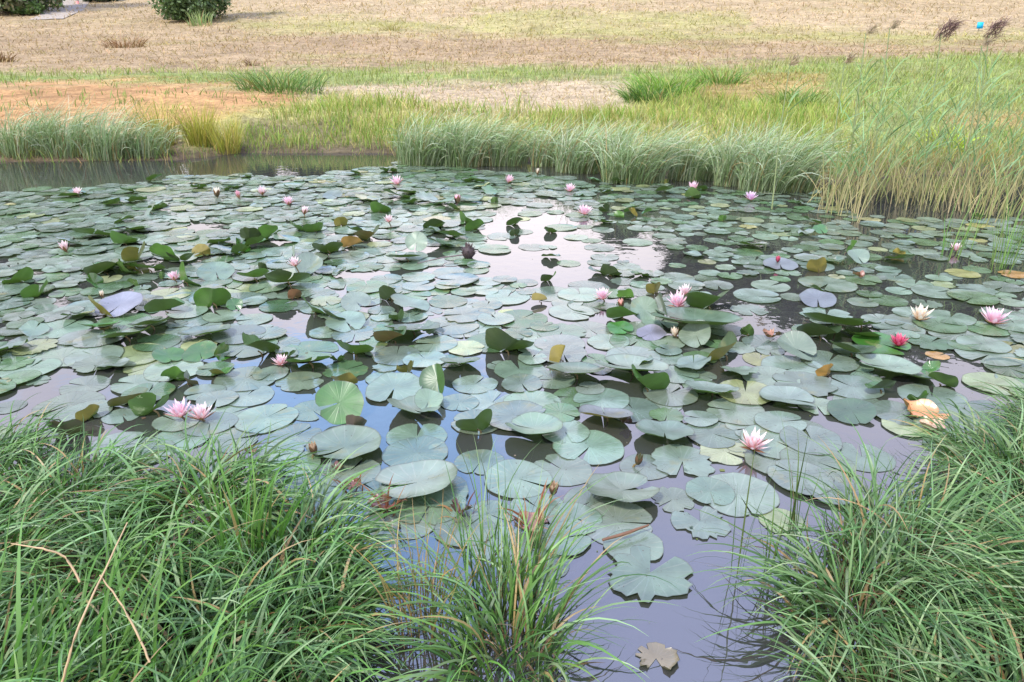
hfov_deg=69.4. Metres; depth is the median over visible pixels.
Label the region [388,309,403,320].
lily pad
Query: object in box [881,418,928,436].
lily pad
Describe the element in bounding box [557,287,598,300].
lily pad
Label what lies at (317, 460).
lily pad
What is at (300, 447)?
lily pad
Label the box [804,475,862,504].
lily pad
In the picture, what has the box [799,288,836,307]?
lily pad
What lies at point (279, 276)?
lily pad
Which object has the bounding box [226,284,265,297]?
lily pad
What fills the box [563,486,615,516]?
lily pad
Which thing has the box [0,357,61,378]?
lily pad
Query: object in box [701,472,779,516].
lily pad
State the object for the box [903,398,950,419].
withered leaf
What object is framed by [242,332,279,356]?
lily pad
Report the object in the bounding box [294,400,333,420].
lily pad
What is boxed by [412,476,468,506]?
lily pad
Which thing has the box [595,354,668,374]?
lily pad
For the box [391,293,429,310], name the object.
lily pad
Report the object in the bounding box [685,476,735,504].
lily pad
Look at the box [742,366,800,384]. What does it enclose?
lily pad
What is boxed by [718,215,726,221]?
lily pad
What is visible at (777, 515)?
lily pad
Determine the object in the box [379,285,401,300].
lily pad
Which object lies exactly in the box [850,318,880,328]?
lily pad
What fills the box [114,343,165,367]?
lily pad
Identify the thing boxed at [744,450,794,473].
lily pad
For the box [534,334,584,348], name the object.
lily pad
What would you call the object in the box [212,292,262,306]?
lily pad
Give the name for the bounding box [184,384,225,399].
lily pad
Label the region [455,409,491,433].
lily pad
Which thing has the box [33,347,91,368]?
lily pad
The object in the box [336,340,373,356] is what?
lily pad
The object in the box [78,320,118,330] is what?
lily pad
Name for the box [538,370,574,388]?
lily pad
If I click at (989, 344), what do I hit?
lily pad
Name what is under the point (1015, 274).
lily pad
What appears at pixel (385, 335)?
lily pad
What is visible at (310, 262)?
lily pad
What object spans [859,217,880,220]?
lily pad
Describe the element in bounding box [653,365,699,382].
lily pad
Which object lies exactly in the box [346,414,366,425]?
lily pad
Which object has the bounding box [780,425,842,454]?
lily pad
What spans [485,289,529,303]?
lily pad
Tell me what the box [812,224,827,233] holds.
lily pad
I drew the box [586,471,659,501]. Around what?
lily pad
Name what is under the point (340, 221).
lily pad
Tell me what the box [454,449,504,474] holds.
lily pad
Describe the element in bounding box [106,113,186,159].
sedge clump
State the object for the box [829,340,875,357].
lily pad
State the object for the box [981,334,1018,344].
lily pad
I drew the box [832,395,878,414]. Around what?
lily pad
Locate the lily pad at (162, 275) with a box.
[159,271,165,278]
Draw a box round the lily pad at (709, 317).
[650,307,742,324]
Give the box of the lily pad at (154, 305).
[144,297,184,312]
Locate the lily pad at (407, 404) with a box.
[387,395,440,412]
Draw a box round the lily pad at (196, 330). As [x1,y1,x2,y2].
[177,324,230,335]
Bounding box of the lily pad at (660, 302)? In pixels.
[647,292,667,320]
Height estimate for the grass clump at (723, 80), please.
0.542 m
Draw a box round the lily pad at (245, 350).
[224,339,265,357]
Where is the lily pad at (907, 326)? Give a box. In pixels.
[883,313,927,330]
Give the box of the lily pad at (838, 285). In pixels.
[798,276,857,291]
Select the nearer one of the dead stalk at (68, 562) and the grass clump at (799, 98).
the dead stalk at (68, 562)
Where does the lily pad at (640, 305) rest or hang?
on the water
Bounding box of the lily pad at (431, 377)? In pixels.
[419,363,444,392]
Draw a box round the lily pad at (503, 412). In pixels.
[487,400,545,430]
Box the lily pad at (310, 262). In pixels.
[295,252,322,273]
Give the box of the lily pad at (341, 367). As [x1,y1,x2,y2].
[322,360,368,377]
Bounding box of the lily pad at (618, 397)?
[573,388,629,411]
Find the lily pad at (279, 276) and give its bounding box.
[264,270,309,288]
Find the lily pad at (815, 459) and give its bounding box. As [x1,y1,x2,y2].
[779,446,856,479]
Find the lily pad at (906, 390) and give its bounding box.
[897,383,968,408]
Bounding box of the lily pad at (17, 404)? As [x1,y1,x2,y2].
[0,400,27,413]
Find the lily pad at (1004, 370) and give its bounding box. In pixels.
[983,358,1023,377]
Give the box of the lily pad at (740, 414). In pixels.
[706,398,764,424]
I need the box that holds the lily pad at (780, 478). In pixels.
[767,459,833,494]
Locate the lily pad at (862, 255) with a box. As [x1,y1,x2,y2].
[847,249,869,263]
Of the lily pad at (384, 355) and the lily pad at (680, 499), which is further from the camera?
the lily pad at (384, 355)
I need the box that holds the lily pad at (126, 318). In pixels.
[96,313,151,328]
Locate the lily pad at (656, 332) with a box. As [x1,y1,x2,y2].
[636,324,666,340]
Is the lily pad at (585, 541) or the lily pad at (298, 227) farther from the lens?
the lily pad at (298, 227)
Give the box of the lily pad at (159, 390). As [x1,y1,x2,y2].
[121,382,175,399]
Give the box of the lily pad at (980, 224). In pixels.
[965,223,994,227]
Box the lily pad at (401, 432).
[386,423,447,448]
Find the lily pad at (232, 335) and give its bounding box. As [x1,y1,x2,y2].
[210,325,265,343]
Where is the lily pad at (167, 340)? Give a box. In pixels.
[132,334,180,350]
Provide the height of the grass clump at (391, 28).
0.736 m
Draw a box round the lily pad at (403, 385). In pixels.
[365,372,422,401]
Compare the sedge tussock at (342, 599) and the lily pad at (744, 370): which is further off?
the lily pad at (744, 370)
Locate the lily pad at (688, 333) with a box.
[678,319,710,347]
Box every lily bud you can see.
[213,187,219,197]
[308,441,316,458]
[454,194,460,204]
[549,480,558,498]
[618,298,623,306]
[632,453,642,466]
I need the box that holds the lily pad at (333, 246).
[312,241,342,253]
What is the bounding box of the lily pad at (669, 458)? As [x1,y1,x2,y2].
[651,444,715,476]
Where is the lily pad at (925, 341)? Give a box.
[906,334,954,349]
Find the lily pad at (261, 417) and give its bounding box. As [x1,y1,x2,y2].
[235,403,298,433]
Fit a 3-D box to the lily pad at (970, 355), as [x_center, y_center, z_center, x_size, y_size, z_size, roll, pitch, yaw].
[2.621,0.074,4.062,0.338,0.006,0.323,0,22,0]
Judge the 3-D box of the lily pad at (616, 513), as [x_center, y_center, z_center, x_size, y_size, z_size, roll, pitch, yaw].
[0.378,0.649,2.653,0.263,0.005,0.274,0,22,0]
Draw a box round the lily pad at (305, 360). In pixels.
[285,355,331,367]
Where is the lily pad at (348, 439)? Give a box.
[306,424,380,458]
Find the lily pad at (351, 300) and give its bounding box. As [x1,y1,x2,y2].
[341,291,370,310]
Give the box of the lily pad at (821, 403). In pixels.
[797,397,830,414]
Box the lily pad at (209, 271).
[196,261,234,280]
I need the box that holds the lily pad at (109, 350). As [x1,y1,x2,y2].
[63,345,123,366]
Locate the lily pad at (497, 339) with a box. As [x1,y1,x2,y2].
[485,327,533,354]
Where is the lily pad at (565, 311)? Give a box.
[548,304,594,319]
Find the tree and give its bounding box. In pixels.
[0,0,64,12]
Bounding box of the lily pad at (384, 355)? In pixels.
[372,345,420,364]
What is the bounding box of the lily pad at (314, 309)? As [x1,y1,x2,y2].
[302,296,326,314]
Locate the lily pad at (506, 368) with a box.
[494,360,545,379]
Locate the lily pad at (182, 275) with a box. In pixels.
[179,261,200,285]
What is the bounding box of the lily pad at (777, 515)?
[759,508,805,535]
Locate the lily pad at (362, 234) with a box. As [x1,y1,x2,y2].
[354,225,378,240]
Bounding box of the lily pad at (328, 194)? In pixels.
[322,189,341,198]
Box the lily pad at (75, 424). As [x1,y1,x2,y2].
[48,419,85,437]
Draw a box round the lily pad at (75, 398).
[31,391,105,418]
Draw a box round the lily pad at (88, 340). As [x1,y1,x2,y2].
[72,331,123,347]
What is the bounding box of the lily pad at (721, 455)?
[699,442,747,464]
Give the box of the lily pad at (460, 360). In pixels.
[440,357,479,363]
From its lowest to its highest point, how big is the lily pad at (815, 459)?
0.006 m
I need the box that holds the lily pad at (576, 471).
[534,454,591,485]
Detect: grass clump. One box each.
[0,51,19,61]
[0,469,315,681]
[94,34,151,47]
[113,422,336,574]
[183,10,214,26]
[218,59,334,94]
[240,57,259,65]
[376,19,403,30]
[610,74,689,103]
[615,66,714,96]
[679,63,757,84]
[750,81,836,107]
[914,125,983,152]
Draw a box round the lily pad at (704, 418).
[683,410,718,426]
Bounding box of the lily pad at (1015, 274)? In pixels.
[998,270,1023,277]
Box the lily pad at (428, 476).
[375,459,457,498]
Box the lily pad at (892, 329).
[872,319,925,335]
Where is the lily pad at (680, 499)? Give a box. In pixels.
[652,486,694,511]
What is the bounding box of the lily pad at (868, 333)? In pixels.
[845,329,881,335]
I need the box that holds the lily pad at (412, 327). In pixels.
[385,322,440,334]
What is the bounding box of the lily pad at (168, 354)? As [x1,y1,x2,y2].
[152,347,184,362]
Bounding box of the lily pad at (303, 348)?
[283,341,338,358]
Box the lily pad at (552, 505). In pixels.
[509,492,562,521]
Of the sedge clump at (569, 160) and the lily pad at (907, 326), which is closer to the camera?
the lily pad at (907, 326)
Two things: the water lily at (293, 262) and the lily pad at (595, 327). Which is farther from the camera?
the water lily at (293, 262)
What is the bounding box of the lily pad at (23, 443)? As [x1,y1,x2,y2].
[0,432,46,456]
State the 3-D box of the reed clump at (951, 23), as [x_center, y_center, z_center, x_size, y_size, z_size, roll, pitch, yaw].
[4.318,-2.279,7.532,1.143,1.990,1.777,0,22,0]
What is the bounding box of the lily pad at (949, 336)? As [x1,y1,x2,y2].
[928,329,982,339]
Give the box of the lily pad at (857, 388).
[829,374,884,399]
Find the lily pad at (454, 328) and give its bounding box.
[421,315,478,334]
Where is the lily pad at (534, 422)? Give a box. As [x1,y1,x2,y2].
[505,411,562,434]
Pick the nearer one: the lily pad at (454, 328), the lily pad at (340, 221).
the lily pad at (454, 328)
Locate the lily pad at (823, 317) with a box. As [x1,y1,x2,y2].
[803,312,869,333]
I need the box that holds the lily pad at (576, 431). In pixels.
[542,420,589,443]
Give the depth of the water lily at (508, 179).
8.93 m
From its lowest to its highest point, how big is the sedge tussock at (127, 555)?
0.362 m
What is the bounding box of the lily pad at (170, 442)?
[122,438,175,462]
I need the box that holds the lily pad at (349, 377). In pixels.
[331,372,357,383]
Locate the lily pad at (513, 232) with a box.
[509,229,518,235]
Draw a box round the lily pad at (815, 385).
[772,371,837,396]
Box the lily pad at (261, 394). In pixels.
[227,383,274,406]
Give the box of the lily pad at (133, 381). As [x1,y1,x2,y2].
[110,374,159,393]
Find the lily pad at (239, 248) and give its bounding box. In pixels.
[231,244,248,253]
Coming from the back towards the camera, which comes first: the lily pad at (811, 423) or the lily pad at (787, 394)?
the lily pad at (787, 394)
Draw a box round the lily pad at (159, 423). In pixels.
[151,411,198,431]
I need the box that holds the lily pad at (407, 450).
[382,436,447,465]
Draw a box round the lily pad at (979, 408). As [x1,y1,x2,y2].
[964,400,1023,426]
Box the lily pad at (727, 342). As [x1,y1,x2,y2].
[708,331,736,360]
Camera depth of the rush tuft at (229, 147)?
11.32 m
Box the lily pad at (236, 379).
[213,366,274,391]
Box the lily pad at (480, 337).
[466,332,520,351]
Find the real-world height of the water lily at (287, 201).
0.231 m
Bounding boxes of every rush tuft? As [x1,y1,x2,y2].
[115,89,191,145]
[164,96,226,147]
[199,110,248,154]
[459,448,492,504]
[731,440,777,578]
[757,484,797,578]
[780,414,821,545]
[940,182,989,260]
[950,208,985,249]
[990,173,1023,273]
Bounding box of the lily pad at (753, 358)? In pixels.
[742,352,770,365]
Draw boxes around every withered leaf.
[331,461,342,469]
[344,477,360,489]
[367,492,394,509]
[450,497,471,514]
[513,511,547,530]
[620,413,631,422]
[635,642,679,669]
[763,328,781,336]
[853,270,864,276]
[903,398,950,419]
[919,416,947,429]
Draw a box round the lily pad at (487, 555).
[469,526,529,561]
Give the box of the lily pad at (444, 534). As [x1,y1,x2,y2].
[434,511,495,546]
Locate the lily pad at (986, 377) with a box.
[962,372,1023,394]
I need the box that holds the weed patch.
[9,0,44,14]
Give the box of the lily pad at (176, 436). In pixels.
[152,430,209,452]
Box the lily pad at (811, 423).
[790,419,823,436]
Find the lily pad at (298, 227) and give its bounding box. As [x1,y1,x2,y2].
[289,219,302,230]
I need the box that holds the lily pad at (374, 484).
[350,478,404,511]
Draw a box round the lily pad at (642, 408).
[610,397,659,421]
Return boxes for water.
[0,153,1023,681]
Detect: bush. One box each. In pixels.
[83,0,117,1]
[147,0,233,20]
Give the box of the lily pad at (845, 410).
[827,398,876,423]
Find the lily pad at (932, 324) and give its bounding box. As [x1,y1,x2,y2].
[912,316,967,332]
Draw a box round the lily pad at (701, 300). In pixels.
[684,290,728,309]
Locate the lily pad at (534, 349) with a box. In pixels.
[517,339,546,354]
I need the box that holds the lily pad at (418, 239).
[405,231,427,250]
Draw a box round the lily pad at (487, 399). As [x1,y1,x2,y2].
[465,390,509,409]
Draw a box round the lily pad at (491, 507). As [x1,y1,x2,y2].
[466,500,513,527]
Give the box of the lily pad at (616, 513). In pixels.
[581,500,652,543]
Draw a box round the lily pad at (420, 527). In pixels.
[362,507,434,539]
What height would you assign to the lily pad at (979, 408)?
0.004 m
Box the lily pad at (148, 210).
[144,206,152,214]
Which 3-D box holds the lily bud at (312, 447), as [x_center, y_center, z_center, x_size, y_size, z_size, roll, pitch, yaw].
[-0.817,0.509,3.063,0.035,0.209,0.034,-4,22,-10]
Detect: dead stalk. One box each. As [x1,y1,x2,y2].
[11,543,80,582]
[61,522,127,681]
[99,575,150,662]
[392,520,400,569]
[602,524,648,540]
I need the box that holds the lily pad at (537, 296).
[531,293,546,303]
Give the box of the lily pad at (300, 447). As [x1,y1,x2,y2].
[255,439,303,460]
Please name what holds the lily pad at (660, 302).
on the water
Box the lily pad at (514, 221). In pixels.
[506,217,522,225]
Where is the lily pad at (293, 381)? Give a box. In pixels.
[275,371,323,390]
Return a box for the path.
[29,0,88,19]
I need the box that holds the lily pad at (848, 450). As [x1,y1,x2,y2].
[838,442,896,471]
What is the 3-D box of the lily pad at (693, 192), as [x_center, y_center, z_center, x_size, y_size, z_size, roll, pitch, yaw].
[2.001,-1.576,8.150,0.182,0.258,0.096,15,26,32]
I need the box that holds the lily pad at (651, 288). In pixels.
[646,282,659,294]
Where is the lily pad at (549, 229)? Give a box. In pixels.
[544,226,556,232]
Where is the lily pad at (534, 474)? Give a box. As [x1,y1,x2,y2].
[484,459,552,498]
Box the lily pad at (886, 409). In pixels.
[873,400,923,424]
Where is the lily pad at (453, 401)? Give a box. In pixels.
[440,393,478,410]
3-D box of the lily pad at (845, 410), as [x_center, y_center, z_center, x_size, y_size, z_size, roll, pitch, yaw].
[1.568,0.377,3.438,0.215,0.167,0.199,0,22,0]
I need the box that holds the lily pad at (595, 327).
[573,321,610,337]
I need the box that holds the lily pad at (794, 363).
[761,355,823,376]
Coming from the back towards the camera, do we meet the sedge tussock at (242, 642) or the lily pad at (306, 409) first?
the lily pad at (306, 409)
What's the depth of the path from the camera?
47.42 m
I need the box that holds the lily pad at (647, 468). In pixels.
[619,454,668,479]
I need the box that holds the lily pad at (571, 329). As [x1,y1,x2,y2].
[537,323,586,336]
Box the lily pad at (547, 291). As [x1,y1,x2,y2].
[529,286,566,300]
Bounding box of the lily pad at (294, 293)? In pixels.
[288,289,301,298]
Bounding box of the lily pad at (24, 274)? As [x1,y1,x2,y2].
[2,267,33,283]
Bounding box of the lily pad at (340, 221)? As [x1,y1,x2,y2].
[334,217,347,225]
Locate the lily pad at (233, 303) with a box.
[226,298,242,309]
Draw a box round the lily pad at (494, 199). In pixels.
[491,197,497,202]
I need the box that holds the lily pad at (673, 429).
[635,419,694,439]
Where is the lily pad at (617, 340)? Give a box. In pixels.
[609,333,666,350]
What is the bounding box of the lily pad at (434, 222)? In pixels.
[423,218,444,227]
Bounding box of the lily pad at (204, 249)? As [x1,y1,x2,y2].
[192,244,210,256]
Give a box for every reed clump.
[771,54,892,214]
[815,51,947,222]
[844,18,977,211]
[851,14,1008,211]
[907,76,1013,210]
[927,15,1023,226]
[947,113,1023,216]
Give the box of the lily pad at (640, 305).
[630,295,657,320]
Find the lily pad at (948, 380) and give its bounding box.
[926,371,958,387]
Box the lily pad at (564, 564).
[525,549,569,578]
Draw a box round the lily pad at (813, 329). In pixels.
[796,323,841,340]
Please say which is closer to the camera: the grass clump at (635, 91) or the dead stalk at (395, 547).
the dead stalk at (395, 547)
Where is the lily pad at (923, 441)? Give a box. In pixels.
[922,435,969,457]
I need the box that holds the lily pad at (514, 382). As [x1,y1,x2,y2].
[501,374,542,391]
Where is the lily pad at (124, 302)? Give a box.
[95,291,142,316]
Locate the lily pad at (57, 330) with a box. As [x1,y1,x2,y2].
[34,319,93,337]
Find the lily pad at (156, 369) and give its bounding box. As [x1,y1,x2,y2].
[143,359,203,380]
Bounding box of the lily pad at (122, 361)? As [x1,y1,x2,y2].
[94,357,130,366]
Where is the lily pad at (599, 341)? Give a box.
[587,334,629,349]
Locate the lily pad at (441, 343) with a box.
[414,334,457,351]
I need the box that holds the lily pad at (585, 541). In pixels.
[541,521,591,554]
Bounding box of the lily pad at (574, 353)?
[538,344,586,362]
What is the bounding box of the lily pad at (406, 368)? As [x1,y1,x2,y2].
[396,360,413,372]
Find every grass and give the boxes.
[0,0,1023,155]
[0,70,241,86]
[0,120,1023,188]
[0,461,1023,681]
[229,96,401,148]
[231,83,854,160]
[244,67,587,107]
[363,87,627,144]
[627,50,1023,166]
[828,123,1023,181]
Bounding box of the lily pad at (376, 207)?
[370,201,390,212]
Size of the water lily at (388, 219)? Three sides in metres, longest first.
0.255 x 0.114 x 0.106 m
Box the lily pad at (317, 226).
[302,222,322,232]
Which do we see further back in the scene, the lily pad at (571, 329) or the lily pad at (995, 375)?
the lily pad at (571, 329)
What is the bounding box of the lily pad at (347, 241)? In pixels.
[341,236,362,247]
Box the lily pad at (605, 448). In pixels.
[552,430,624,464]
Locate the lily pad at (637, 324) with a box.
[622,321,649,335]
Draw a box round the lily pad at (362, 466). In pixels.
[319,456,380,486]
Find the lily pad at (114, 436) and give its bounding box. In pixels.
[91,431,148,457]
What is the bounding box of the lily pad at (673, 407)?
[646,398,682,410]
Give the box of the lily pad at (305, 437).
[269,423,321,445]
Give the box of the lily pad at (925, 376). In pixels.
[895,366,934,379]
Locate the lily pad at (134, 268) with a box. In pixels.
[123,262,138,270]
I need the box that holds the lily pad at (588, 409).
[578,404,632,421]
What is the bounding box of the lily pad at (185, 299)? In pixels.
[165,291,194,306]
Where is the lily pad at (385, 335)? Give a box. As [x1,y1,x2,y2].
[373,326,406,343]
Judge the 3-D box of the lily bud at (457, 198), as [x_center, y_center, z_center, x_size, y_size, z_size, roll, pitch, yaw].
[-0.576,-1.435,7.823,0.072,0.240,0.072,-2,2,-22]
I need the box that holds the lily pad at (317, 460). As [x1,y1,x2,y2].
[269,451,320,475]
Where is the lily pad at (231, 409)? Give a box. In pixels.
[211,405,247,415]
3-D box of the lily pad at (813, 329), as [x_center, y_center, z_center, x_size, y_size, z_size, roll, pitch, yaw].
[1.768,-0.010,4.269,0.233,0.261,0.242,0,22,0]
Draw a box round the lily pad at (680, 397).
[643,382,697,405]
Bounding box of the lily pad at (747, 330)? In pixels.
[740,324,753,335]
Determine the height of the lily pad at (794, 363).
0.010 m
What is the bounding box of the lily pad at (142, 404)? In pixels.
[128,391,169,416]
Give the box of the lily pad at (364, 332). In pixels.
[331,324,375,342]
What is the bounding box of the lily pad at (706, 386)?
[684,380,739,395]
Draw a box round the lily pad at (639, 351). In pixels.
[605,346,660,366]
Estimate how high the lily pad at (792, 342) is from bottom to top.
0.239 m
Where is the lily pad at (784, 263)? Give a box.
[763,257,797,269]
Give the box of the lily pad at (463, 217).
[459,211,472,222]
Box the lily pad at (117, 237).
[110,231,137,245]
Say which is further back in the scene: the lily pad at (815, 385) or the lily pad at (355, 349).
the lily pad at (355, 349)
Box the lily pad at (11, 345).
[0,339,27,350]
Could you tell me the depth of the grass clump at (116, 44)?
28.76 m
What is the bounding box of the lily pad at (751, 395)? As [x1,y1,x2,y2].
[716,379,772,404]
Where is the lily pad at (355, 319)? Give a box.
[325,310,365,331]
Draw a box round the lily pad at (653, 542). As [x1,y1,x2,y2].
[603,529,663,560]
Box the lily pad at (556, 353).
[549,344,564,363]
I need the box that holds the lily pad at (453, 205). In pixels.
[447,202,458,208]
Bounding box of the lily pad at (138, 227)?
[107,226,145,229]
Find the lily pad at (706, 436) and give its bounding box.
[687,422,740,447]
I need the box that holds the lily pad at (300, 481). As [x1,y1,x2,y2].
[292,464,336,494]
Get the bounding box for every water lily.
[58,240,69,251]
[72,187,81,196]
[163,397,191,419]
[166,270,179,281]
[185,402,213,421]
[256,186,266,196]
[271,353,287,365]
[283,196,292,205]
[288,256,300,271]
[300,205,308,216]
[382,215,394,227]
[389,176,402,183]
[504,175,513,183]
[564,184,573,190]
[578,205,592,214]
[593,287,609,301]
[667,290,686,306]
[670,327,678,337]
[676,283,691,294]
[688,182,697,187]
[739,428,772,452]
[746,191,757,200]
[890,333,908,345]
[911,304,933,319]
[950,243,961,252]
[981,305,1011,323]
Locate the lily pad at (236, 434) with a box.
[210,427,258,452]
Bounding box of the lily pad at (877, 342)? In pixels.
[851,332,910,354]
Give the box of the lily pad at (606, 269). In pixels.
[600,264,621,276]
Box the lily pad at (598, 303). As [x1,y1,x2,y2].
[567,299,606,312]
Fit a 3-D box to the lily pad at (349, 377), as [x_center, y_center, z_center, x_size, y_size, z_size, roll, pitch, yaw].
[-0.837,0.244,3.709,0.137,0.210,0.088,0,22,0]
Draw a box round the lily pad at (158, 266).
[130,262,165,272]
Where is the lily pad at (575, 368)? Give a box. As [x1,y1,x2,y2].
[546,362,604,378]
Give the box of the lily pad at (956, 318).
[926,310,976,324]
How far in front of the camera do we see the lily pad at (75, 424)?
3.20 m
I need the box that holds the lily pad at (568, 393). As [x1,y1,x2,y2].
[554,387,590,406]
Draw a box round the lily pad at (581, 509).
[547,502,602,533]
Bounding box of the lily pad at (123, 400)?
[107,387,147,405]
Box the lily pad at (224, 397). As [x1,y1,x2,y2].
[196,390,238,406]
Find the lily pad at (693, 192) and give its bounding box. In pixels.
[685,187,700,198]
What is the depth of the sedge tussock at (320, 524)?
2.43 m
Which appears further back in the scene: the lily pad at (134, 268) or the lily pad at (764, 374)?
the lily pad at (134, 268)
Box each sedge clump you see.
[0,89,126,159]
[0,98,72,159]
[49,97,162,160]
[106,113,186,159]
[373,104,480,165]
[400,102,532,166]
[465,112,554,166]
[505,112,601,166]
[534,111,644,173]
[565,107,712,183]
[657,123,755,181]
[673,115,808,186]
[704,111,877,193]
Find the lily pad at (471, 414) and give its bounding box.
[451,409,497,434]
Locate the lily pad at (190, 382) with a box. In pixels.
[184,370,198,385]
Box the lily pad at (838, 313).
[799,307,852,320]
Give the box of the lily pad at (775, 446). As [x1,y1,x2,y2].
[740,425,785,458]
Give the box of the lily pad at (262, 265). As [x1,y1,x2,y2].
[258,262,266,268]
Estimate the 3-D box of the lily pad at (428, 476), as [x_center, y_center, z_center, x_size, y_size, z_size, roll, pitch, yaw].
[-0.368,0.523,2.836,0.319,0.065,0.338,0,22,0]
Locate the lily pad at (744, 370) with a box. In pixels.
[720,366,759,374]
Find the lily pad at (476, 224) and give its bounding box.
[465,219,484,230]
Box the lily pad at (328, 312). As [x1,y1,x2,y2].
[318,304,344,318]
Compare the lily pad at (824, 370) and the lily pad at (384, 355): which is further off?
the lily pad at (384, 355)
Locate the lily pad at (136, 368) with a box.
[123,358,158,375]
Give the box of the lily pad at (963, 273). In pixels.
[944,268,980,277]
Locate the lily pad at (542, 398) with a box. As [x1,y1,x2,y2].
[503,390,561,415]
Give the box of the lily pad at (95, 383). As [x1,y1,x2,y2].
[59,375,110,394]
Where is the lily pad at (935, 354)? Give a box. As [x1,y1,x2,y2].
[925,351,949,359]
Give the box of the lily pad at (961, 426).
[943,425,1016,455]
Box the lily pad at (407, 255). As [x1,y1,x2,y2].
[389,253,422,261]
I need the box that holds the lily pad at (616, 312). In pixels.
[606,306,638,320]
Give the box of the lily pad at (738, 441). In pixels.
[721,436,748,452]
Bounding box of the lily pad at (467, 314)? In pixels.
[443,307,484,322]
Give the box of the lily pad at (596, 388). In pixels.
[575,381,604,394]
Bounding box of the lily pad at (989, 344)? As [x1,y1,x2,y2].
[955,335,1011,352]
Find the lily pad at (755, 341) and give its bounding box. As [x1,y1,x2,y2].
[741,335,784,352]
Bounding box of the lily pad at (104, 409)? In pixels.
[58,399,113,421]
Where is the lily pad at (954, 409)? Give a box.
[907,404,984,432]
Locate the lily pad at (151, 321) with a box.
[127,317,170,329]
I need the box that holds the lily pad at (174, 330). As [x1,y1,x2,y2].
[164,320,222,335]
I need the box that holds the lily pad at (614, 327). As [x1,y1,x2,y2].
[607,321,633,333]
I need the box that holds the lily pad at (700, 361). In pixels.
[675,354,710,368]
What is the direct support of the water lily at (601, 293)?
on the water
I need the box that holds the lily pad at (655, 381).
[631,364,669,391]
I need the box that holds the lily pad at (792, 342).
[777,330,816,360]
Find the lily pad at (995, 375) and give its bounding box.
[994,372,1023,383]
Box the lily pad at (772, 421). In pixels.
[754,411,807,432]
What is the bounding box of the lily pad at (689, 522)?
[670,506,731,538]
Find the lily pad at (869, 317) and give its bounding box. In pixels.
[861,313,885,324]
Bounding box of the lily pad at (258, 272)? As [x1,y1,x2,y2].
[236,268,269,282]
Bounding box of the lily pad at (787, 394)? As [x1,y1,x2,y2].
[759,385,815,406]
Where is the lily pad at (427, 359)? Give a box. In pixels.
[402,351,445,366]
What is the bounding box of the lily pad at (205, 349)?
[182,340,216,361]
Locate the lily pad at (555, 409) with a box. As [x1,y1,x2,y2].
[542,403,579,421]
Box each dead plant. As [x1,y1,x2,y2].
[322,469,367,494]
[356,476,408,518]
[434,489,488,521]
[489,478,566,537]
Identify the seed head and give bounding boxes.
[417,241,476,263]
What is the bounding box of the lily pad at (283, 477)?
[258,474,297,493]
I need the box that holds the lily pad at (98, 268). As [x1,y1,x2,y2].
[83,258,118,274]
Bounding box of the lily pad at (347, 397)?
[315,380,363,424]
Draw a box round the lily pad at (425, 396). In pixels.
[414,388,442,408]
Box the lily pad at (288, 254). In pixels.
[284,245,294,257]
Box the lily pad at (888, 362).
[856,354,922,373]
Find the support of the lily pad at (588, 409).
on the water
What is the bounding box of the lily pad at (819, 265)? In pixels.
[806,257,826,272]
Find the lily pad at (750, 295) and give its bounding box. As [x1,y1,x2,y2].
[733,288,780,302]
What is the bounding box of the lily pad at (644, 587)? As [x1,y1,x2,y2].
[607,545,693,602]
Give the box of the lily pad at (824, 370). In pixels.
[815,363,832,376]
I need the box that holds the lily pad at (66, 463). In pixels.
[40,453,83,470]
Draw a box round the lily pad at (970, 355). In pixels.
[954,348,1023,365]
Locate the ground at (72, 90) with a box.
[0,0,1023,681]
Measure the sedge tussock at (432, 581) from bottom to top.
0.373 m
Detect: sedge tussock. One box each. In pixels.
[0,392,85,495]
[0,418,198,555]
[0,451,129,629]
[0,456,282,681]
[0,542,177,681]
[1,505,394,681]
[43,406,340,585]
[70,573,403,681]
[97,627,295,681]
[117,505,448,681]
[137,444,426,653]
[320,476,677,681]
[342,501,494,648]
[396,434,621,619]
[677,469,1023,681]
[728,423,1023,654]
[743,572,1021,681]
[836,543,1023,681]
[877,468,1023,679]
[884,390,1023,502]
[886,418,1023,559]
[958,371,1023,463]
[989,397,1023,469]
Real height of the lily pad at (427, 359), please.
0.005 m
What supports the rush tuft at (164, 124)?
on the ground at (72, 90)
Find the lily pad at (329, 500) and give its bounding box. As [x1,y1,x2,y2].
[293,488,347,516]
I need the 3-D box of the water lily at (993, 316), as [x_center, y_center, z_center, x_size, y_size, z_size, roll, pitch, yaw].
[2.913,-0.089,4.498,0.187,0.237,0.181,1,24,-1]
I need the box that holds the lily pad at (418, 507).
[392,497,466,524]
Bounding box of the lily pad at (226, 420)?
[182,412,238,435]
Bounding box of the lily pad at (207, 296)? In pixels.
[193,287,230,307]
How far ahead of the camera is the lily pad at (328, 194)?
8.19 m
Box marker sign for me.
[976,22,983,30]
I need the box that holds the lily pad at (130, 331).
[97,326,150,341]
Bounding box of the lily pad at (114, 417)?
[101,407,138,423]
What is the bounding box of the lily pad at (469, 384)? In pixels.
[452,375,497,393]
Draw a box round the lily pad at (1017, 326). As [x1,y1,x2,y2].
[985,315,1023,331]
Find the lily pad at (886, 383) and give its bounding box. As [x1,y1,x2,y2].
[864,379,896,393]
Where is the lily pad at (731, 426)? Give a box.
[725,422,757,435]
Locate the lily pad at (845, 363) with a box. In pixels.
[801,350,859,371]
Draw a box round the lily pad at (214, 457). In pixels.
[184,454,233,476]
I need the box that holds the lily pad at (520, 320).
[501,309,547,327]
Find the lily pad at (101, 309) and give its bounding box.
[88,295,113,317]

